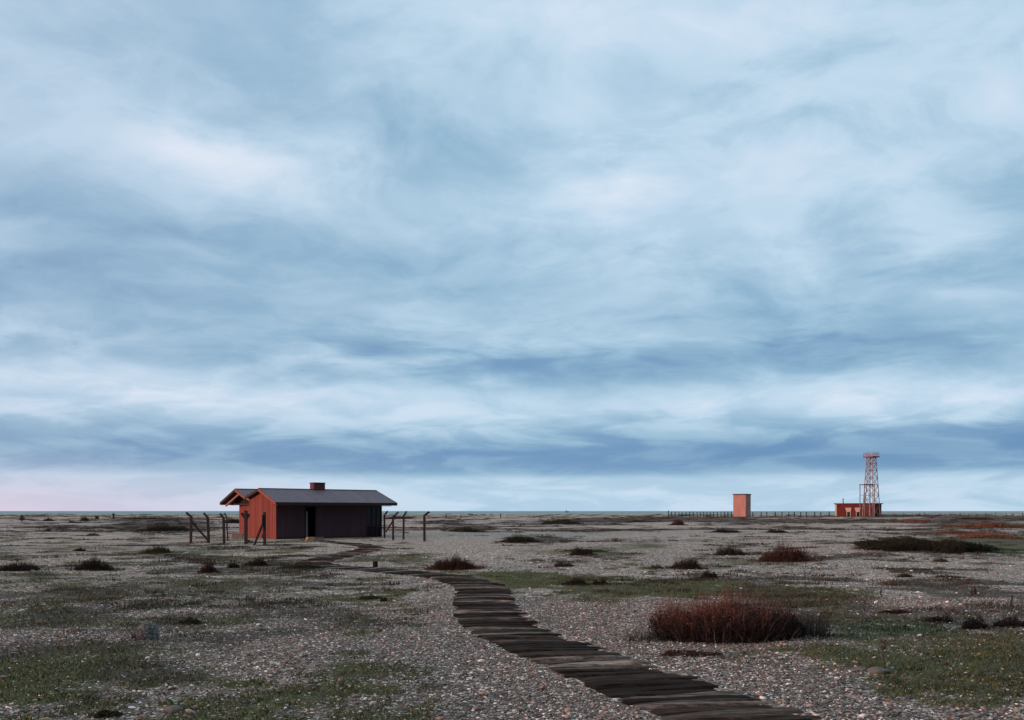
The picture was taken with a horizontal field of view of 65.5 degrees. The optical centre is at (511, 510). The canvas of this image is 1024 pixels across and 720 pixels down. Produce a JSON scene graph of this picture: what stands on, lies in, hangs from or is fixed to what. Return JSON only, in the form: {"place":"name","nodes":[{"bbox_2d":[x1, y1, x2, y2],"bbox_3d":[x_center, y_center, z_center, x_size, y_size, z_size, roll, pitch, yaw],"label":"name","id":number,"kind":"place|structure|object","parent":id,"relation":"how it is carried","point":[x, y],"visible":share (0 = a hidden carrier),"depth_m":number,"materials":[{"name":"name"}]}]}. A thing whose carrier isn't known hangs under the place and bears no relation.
{"place":"outdoors","nodes":[
{"label":"outdoors","id":0,"kind":"place"},
{"bbox_2d":[231,533,243,538],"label":"stone block","id":1,"kind":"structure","parent":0,"point":[237,535],"depth_m":51.91,"materials":[{"name":"beige stone"}]},
{"bbox_2d":[0,513,1023,719],"bbox_3d":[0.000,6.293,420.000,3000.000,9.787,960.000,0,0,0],"label":"ground","id":2,"kind":"structure","parent":0,"point":[442,541],"depth_m":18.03,"materials":[{"name":"grey gravel"}]},
{"bbox_2d":[0,559,49,571],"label":"shrub","id":3,"kind":"object","parent":2,"relation":"on","point":[14,567],"visible":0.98,"depth_m":23.73,"materials":[{"name":"green plant"}]},
{"bbox_2d":[72,547,87,550],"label":"shrub","id":4,"kind":"object","parent":2,"relation":"on","point":[80,549],"visible":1,"depth_m":35.91,"materials":[{"name":"plant"}]},
{"bbox_2d":[63,552,124,570],"bbox_3d":[-12.709,1.527,24.213,1.887,0.583,1.161,0,0,0],"label":"shrub","id":5,"kind":"object","parent":2,"relation":"on","point":[93,565],"visible":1,"depth_m":24.12,"materials":[{"name":"green plant"}]},
{"bbox_2d":[85,532,103,535],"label":"shrub","id":6,"kind":"object","parent":2,"relation":"on","point":[93,534],"visible":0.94,"depth_m":57.73,"materials":[{"name":"plant"}]},
{"bbox_2d":[89,708,126,718],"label":"shrub","id":7,"kind":"object","parent":2,"relation":"on","point":[105,713],"visible":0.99,"depth_m":6.97,"materials":[{"name":"green plant"}]},
{"bbox_2d":[127,620,159,639],"bbox_3d":[-5.133,1.649,11.087,0.449,0.280,0.326,0,0,0],"label":"stone","id":8,"kind":"object","parent":2,"relation":"on","point":[146,629],"visible":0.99,"depth_m":11.01,"materials":[{"name":"grey stone"}]},
{"bbox_2d":[121,517,174,519],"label":"shrub","id":9,"kind":"object","parent":2,"relation":"on","point":[147,518],"visible":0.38,"depth_m":164.69,"materials":[{"name":"green plant"}]},
{"bbox_2d":[137,545,184,552],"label":"shrub","id":10,"kind":"object","parent":2,"relation":"on","point":[161,550],"visible":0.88,"depth_m":34.38,"materials":[{"name":"green plant"}]},
{"bbox_2d":[129,522,196,531],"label":"shrub","id":11,"kind":"object","parent":2,"relation":"on","point":[163,528],"visible":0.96,"depth_m":72.80,"materials":[{"name":"plant"}]},
{"bbox_2d":[163,705,182,712],"bbox_3d":[-3.046,1.787,7.145,0.168,0.085,0.118,0,0,0],"label":"stone","id":12,"kind":"object","parent":2,"relation":"on","point":[171,708],"visible":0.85,"depth_m":7.11,"materials":[{"name":"grey stone"}]},
{"bbox_2d":[170,617,206,624],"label":"shrub","id":13,"kind":"object","parent":2,"relation":"on","point":[191,621],"visible":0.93,"depth_m":12.52,"materials":[{"name":"green plant"}]},
{"bbox_2d":[186,512,192,542],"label":"fence post","id":14,"kind":"object","parent":2,"relation":"on","point":[191,526],"visible":0.79,"depth_m":44.72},
{"bbox_2d":[193,522,206,539],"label":"strut","id":15,"kind":"object","parent":2,"relation":"on","point":[200,531],"visible":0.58,"depth_m":45.38,"materials":[{"name":"brown wood"}]},
{"bbox_2d":[203,512,209,542],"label":"fence post","id":16,"kind":"object","parent":2,"relation":"on","point":[208,526],"visible":0.79,"depth_m":44.72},
{"bbox_2d":[195,558,220,572],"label":"shrub","id":17,"kind":"object","parent":2,"relation":"on","point":[209,568],"visible":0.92,"depth_m":23.19,"materials":[{"name":"brown plant"}]},
{"bbox_2d":[219,513,225,543],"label":"fence post","id":18,"kind":"object","parent":2,"relation":"on","point":[223,526],"visible":0.79,"depth_m":43.89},
{"bbox_2d":[224,513,228,540],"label":"fence post","id":19,"kind":"object","parent":2,"relation":"on","point":[226,526],"visible":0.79,"depth_m":47.73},
{"bbox_2d":[219,517,238,522],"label":"shrub","id":20,"kind":"object","parent":2,"relation":"on","point":[231,520],"visible":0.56,"depth_m":110.90,"materials":[{"name":"green plant"}]},
{"bbox_2d":[224,560,242,567],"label":"shrub","id":21,"kind":"object","parent":2,"relation":"on","point":[234,565],"visible":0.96,"depth_m":25.23,"materials":[{"name":"plant"}]},
{"bbox_2d":[241,510,249,543],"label":"fence post","id":22,"kind":"object","parent":2,"relation":"on","point":[245,515],"visible":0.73,"depth_m":43.34,"materials":[{"name":"wood"}]},
{"bbox_2d":[240,555,275,565],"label":"shrub","id":23,"kind":"object","parent":2,"relation":"on","point":[258,562],"visible":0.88,"depth_m":26.24,"materials":[{"name":"green plant"}]},
{"bbox_2d":[253,524,263,544],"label":"strut","id":24,"kind":"object","parent":2,"relation":"on","point":[258,534],"visible":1,"depth_m":41.46,"materials":[{"name":"wood"}]},
{"bbox_2d":[263,512,265,545],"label":"fence post","id":25,"kind":"object","parent":2,"relation":"on","point":[264,529],"visible":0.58,"depth_m":41.47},
{"bbox_2d":[268,563,322,568],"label":"shrub","id":26,"kind":"object","parent":2,"relation":"on","point":[298,566],"visible":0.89,"depth_m":24.95,"materials":[{"name":"plant"}]},
{"bbox_2d":[220,482,396,538],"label":"timber hut","id":27,"kind":"object","parent":2,"relation":"on","point":[317,509],"visible":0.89,"depth_m":53.45,"materials":[{"name":"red wood"}]},
{"bbox_2d":[366,506,380,536],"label":"corner window","id":28,"kind":"structure","parent":27,"relation":"in","point":[373,513],"depth_m":55.15,"materials":[{"name":"black glass"}]},
{"bbox_2d":[359,594,381,599],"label":"shrub","id":29,"kind":"object","parent":2,"relation":"on","point":[369,597],"visible":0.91,"depth_m":16.38,"materials":[{"name":"green plant"}]},
{"bbox_2d":[373,561,377,566],"bbox_3d":[-4.394,1.730,25.586,0.164,0.240,0.164,0,0,0],"label":"marker stub","id":30,"kind":"object","parent":2,"relation":"on","point":[375,563],"visible":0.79,"depth_m":25.52,"materials":[{"name":"wood"}]},
{"bbox_2d":[383,511,387,537],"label":"fence post","id":31,"kind":"object","parent":2,"relation":"on","point":[384,526],"visible":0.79,"depth_m":53.41,"materials":[{"name":"brown wood"}]},
{"bbox_2d":[392,512,398,539],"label":"fence post","id":32,"kind":"object","parent":2,"relation":"on","point":[395,514],"visible":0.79,"depth_m":49.01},
{"bbox_2d":[402,511,406,539],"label":"fence post","id":33,"kind":"object","parent":2,"relation":"on","point":[403,532],"visible":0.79,"depth_m":50.04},
{"bbox_2d":[423,511,429,540],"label":"fence post","id":34,"kind":"object","parent":2,"relation":"on","point":[424,525],"visible":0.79,"depth_m":47.22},
{"bbox_2d":[421,551,487,570],"bbox_3d":[-1.771,1.482,24.683,2.118,0.678,1.435,0,0,0],"label":"shrub","id":35,"kind":"object","parent":2,"relation":"on","point":[455,563],"visible":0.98,"depth_m":24.48,"materials":[{"name":"brown plant"}]},
{"bbox_2d":[443,525,485,531],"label":"shrub","id":36,"kind":"object","parent":2,"relation":"on","point":[463,530],"visible":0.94,"depth_m":68.94,"materials":[{"name":"green plant"}]},
{"bbox_2d":[0,519,1023,713],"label":"creeping plants","id":37,"kind":"object","parent":2,"relation":"on","point":[384,624],"visible":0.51,"depth_m":14.68,"materials":[{"name":"green plant"}]},
{"bbox_2d":[0,546,1023,719],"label":"scattered stones","id":38,"kind":"object","parent":2,"relation":"on","point":[761,695],"visible":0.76,"depth_m":9.61,"materials":[{"name":"grey stone"}]},
{"bbox_2d":[0,513,1023,615],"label":"dry tufts","id":39,"kind":"object","parent":2,"relation":"on","point":[257,605],"visible":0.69,"depth_m":31.19,"materials":[{"name":"brown plant"}]},
{"bbox_2d":[0,522,1023,682],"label":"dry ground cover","id":40,"kind":"object","parent":2,"relation":"on","point":[406,617],"visible":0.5,"depth_m":14.31,"materials":[{"name":"brown plant"}]},
{"bbox_2d":[493,531,545,542],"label":"shrub","id":41,"kind":"object","parent":2,"relation":"on","point":[517,539],"visible":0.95,"depth_m":45.16,"materials":[{"name":"plant"}]},
{"bbox_2d":[295,539,821,719],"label":"timber walkway","id":42,"kind":"structure","parent":2,"relation":"on","point":[490,612],"depth_m":9.52,"materials":[{"name":"brown wood"}]},
{"bbox_2d":[530,517,590,524],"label":"shrub","id":43,"kind":"object","parent":2,"relation":"on","point":[561,521],"visible":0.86,"depth_m":112.32,"materials":[{"name":"plant"}]},
{"bbox_2d":[549,561,572,566],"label":"shrub","id":44,"kind":"object","parent":2,"relation":"on","point":[556,564],"visible":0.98,"depth_m":25.75,"materials":[{"name":"brown plant"}]},
{"bbox_2d":[558,577,589,585],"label":"shrub","id":45,"kind":"object","parent":2,"relation":"on","point":[575,581],"visible":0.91,"depth_m":19.22,"materials":[{"name":"brown plant"}]},
{"bbox_2d":[565,545,596,555],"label":"shrub","id":46,"kind":"object","parent":2,"relation":"on","point":[577,551],"visible":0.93,"depth_m":32.01,"materials":[{"name":"brown plant"}]},
{"bbox_2d":[553,548,616,552],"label":"shrub","id":47,"kind":"object","parent":2,"relation":"on","point":[587,549],"visible":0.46,"depth_m":34.62,"materials":[{"name":"plant"}]},
{"bbox_2d":[588,578,610,584],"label":"shrub","id":48,"kind":"object","parent":2,"relation":"on","point":[595,582],"visible":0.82,"depth_m":19.19,"materials":[{"name":"plant"}]},
{"bbox_2d":[626,519,654,521],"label":"shrub","id":49,"kind":"object","parent":2,"relation":"on","point":[635,520],"visible":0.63,"depth_m":121.04,"materials":[{"name":"brown plant"}]},
{"bbox_2d":[641,564,668,568],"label":"shrub","id":50,"kind":"object","parent":2,"relation":"on","point":[657,566],"visible":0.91,"depth_m":24.84,"materials":[{"name":"green plant"}]},
{"bbox_2d":[668,518,687,524],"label":"shrub","id":51,"kind":"object","parent":2,"relation":"on","point":[678,522],"visible":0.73,"depth_m":96.09,"materials":[{"name":"brown plant"}]},
{"bbox_2d":[663,554,709,569],"bbox_3d":[5.488,1.533,24.993,1.603,0.593,1.013,0,0,0],"label":"shrub","id":52,"kind":"object","parent":2,"relation":"on","point":[688,564],"visible":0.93,"depth_m":24.85,"materials":[{"name":"plant"}]},
{"bbox_2d":[655,649,729,657],"bbox_3d":[2.253,1.782,10.057,1.176,0.076,0.637,0,0,0],"label":"shrub","id":53,"kind":"object","parent":2,"relation":"on","point":[694,653],"visible":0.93,"depth_m":9.96,"materials":[{"name":"brown plant"}]},
{"bbox_2d":[697,569,722,577],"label":"shrub","id":54,"kind":"object","parent":2,"relation":"on","point":[706,574],"visible":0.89,"depth_m":21.48,"materials":[{"name":"brown plant"}]},
{"bbox_2d":[703,528,742,532],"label":"shrub","id":55,"kind":"object","parent":2,"relation":"on","point":[725,531],"visible":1,"depth_m":65.79,"materials":[{"name":"plant"}]},
{"bbox_2d":[616,581,840,643],"bbox_3d":[3.122,1.373,11.398,3.321,0.905,2.167,0,0,0],"label":"bush","id":56,"kind":"object","parent":2,"relation":"on","point":[727,624],"visible":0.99,"depth_m":11.07,"materials":[{"name":"brown plant"}]},
{"bbox_2d":[704,540,753,555],"bbox_3d":[8.763,1.470,32.273,2.055,0.671,1.337,0,0,0],"label":"shrub","id":57,"kind":"object","parent":2,"relation":"on","point":[729,551],"visible":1,"depth_m":32.11,"materials":[{"name":"green plant"}]},
{"bbox_2d":[733,494,750,516],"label":"brick shelter","id":58,"kind":"object","parent":2,"relation":"on","point":[741,505],"visible":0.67,"depth_m":228.57,"materials":[{"name":"orange brick"}]},
{"bbox_2d":[668,510,829,516],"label":"field fence","id":59,"kind":"object","parent":2,"relation":"on","point":[703,514],"visible":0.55,"depth_m":237.90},
{"bbox_2d":[762,528,792,532],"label":"shrub","id":60,"kind":"object","parent":2,"relation":"on","point":[775,530],"visible":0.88,"depth_m":65.70,"materials":[{"name":"green plant"}]},
{"bbox_2d":[746,536,831,561],"bbox_3d":[9.836,1.347,28.658,3.137,0.970,2.075,0,0,0],"label":"shrub","id":61,"kind":"object","parent":2,"relation":"on","point":[775,555],"visible":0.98,"depth_m":28.36,"materials":[{"name":"brown plant"}]},
{"bbox_2d":[849,545,859,548],"bbox_3d":[14.402,1.558,33.476,0.443,0.253,0.352,0,0,0],"label":"stone","id":62,"kind":"object","parent":2,"relation":"on","point":[853,547],"visible":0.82,"depth_m":33.35,"materials":[{"name":"grey stone"}]},
{"bbox_2d":[834,499,882,515],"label":"brick blockhouse","id":63,"kind":"structure","parent":2,"relation":"on","point":[846,509],"depth_m":265.19,"materials":[{"name":"red brick"}]},
{"bbox_2d":[845,508,850,515],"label":"door","id":64,"kind":"structure","parent":63,"relation":"in","point":[848,510],"depth_m":266.31,"materials":[{"name":"white paint"}]},
{"bbox_2d":[855,508,860,515],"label":"door","id":65,"kind":"structure","parent":63,"relation":"in","point":[856,509],"depth_m":264.08,"materials":[{"name":"white paint"}]},
{"bbox_2d":[855,666,866,670],"bbox_3d":[3.942,1.794,8.996,0.126,0.072,0.101,0,0,0],"label":"stone","id":66,"kind":"object","parent":2,"relation":"on","point":[860,668],"visible":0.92,"depth_m":8.96,"materials":[{"name":"grey stone"}]},
{"bbox_2d":[859,484,874,516],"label":"steel frame","id":67,"kind":"object","parent":2,"relation":"on","point":[865,497],"visible":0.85,"depth_m":251.19,"materials":[{"name":"paint"}]},
{"bbox_2d":[862,452,880,516],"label":"lattice tower","id":68,"kind":"structure","parent":2,"relation":"on","point":[868,466],"depth_m":254.48,"materials":[{"name":"metal"}]},
{"bbox_2d":[867,667,891,673],"bbox_3d":[4.118,1.798,8.915,0.266,0.109,0.181,0,0,0],"label":"stone","id":69,"kind":"object","parent":2,"relation":"on","point":[874,670],"visible":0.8,"depth_m":8.86,"materials":[{"name":"grey stone"}]},
{"bbox_2d":[880,639,886,667],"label":"weed stalk","id":70,"kind":"object","parent":2,"relation":"on","point":[884,643],"visible":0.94,"depth_m":9.01,"materials":[{"name":"plant"}]},
{"bbox_2d":[878,609,912,613],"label":"shrub","id":71,"kind":"object","parent":2,"relation":"on","point":[900,611],"visible":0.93,"depth_m":14.15,"materials":[{"name":"plant"}]},
{"bbox_2d":[893,573,914,576],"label":"shrub","id":72,"kind":"object","parent":2,"relation":"on","point":[905,575],"visible":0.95,"depth_m":21.46,"materials":[{"name":"plant"}]},
{"bbox_2d":[893,520,935,522],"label":"shrub","id":73,"kind":"object","parent":2,"relation":"on","point":[916,521],"visible":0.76,"depth_m":111.89,"materials":[{"name":"brown plant"}]},
{"bbox_2d":[853,532,999,553],"bbox_3d":[17.330,1.315,33.579,5.997,0.815,4.497,0,0,0],"label":"broom mat","id":74,"kind":"object","parent":2,"relation":"on","point":[894,544],"visible":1,"depth_m":32.60,"materials":[{"name":"green plant"}]},
{"bbox_2d":[928,558,951,561],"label":"shrub","id":75,"kind":"object","parent":2,"relation":"on","point":[942,560],"visible":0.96,"depth_m":28.23,"materials":[{"name":"green plant"}]},
{"bbox_2d":[920,611,961,621],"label":"shrub","id":76,"kind":"object","parent":2,"relation":"on","point":[939,618],"visible":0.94,"depth_m":13.01,"materials":[{"name":"plant"}]},
{"bbox_2d":[933,574,966,577],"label":"shrub","id":77,"kind":"object","parent":2,"relation":"on","point":[945,576],"visible":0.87,"depth_m":21.30,"materials":[{"name":"brown plant"}]},
{"bbox_2d":[917,530,999,533],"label":"shrub","id":78,"kind":"object","parent":2,"relation":"on","point":[955,531],"visible":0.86,"depth_m":63.82,"materials":[{"name":"brown plant"}]},
{"bbox_2d":[894,512,1022,515],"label":"field fence","id":79,"kind":"object","parent":2,"relation":"on","point":[960,514],"visible":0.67,"depth_m":261.94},
{"bbox_2d":[954,516,993,519],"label":"shrub","id":80,"kind":"object","parent":2,"relation":"on","point":[975,518],"visible":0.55,"depth_m":162.26,"materials":[{"name":"brown plant"}]},
{"bbox_2d":[929,532,1022,539],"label":"shrub","id":81,"kind":"object","parent":2,"relation":"on","point":[983,536],"visible":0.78,"depth_m":50.35,"materials":[{"name":"plant"}]},
{"bbox_2d":[956,612,997,629],"bbox_3d":[7.126,1.673,12.258,0.642,0.310,0.379,0,0,0],"label":"shrub","id":82,"kind":"object","parent":2,"relation":"on","point":[972,623],"visible":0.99,"depth_m":12.22,"materials":[{"name":"plant"}]},
{"bbox_2d":[939,521,1023,527],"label":"shrub","id":83,"kind":"object","parent":2,"relation":"on","point":[985,525],"visible":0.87,"depth_m":86.48,"materials":[{"name":"plant"}]},
{"bbox_2d":[984,610,1023,627],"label":"shrub","id":84,"kind":"object","parent":2,"relation":"on","point":[1013,622],"visible":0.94,"depth_m":12.33,"materials":[{"name":"plant"}]},
{"bbox_2d":[0,550,1023,719],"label":"turf grass","id":85,"kind":"structure","parent":0,"point":[388,698],"depth_m":9.89,"materials":[{"name":"green plant"}]},
{"bbox_2d":[0,511,1023,513],"bbox_3d":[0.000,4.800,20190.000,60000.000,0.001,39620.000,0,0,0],"label":"sea","id":86,"kind":"structure","parent":0,"point":[139,512],"depth_m":2548.09,"materials":[{"name":"liquid"}]},
{"bbox_2d":[0,0,1023,510],"label":"sky","id":87,"kind":"structure","parent":0,"point":[425,255],"materials":[{"name":"blue"}]}
]}

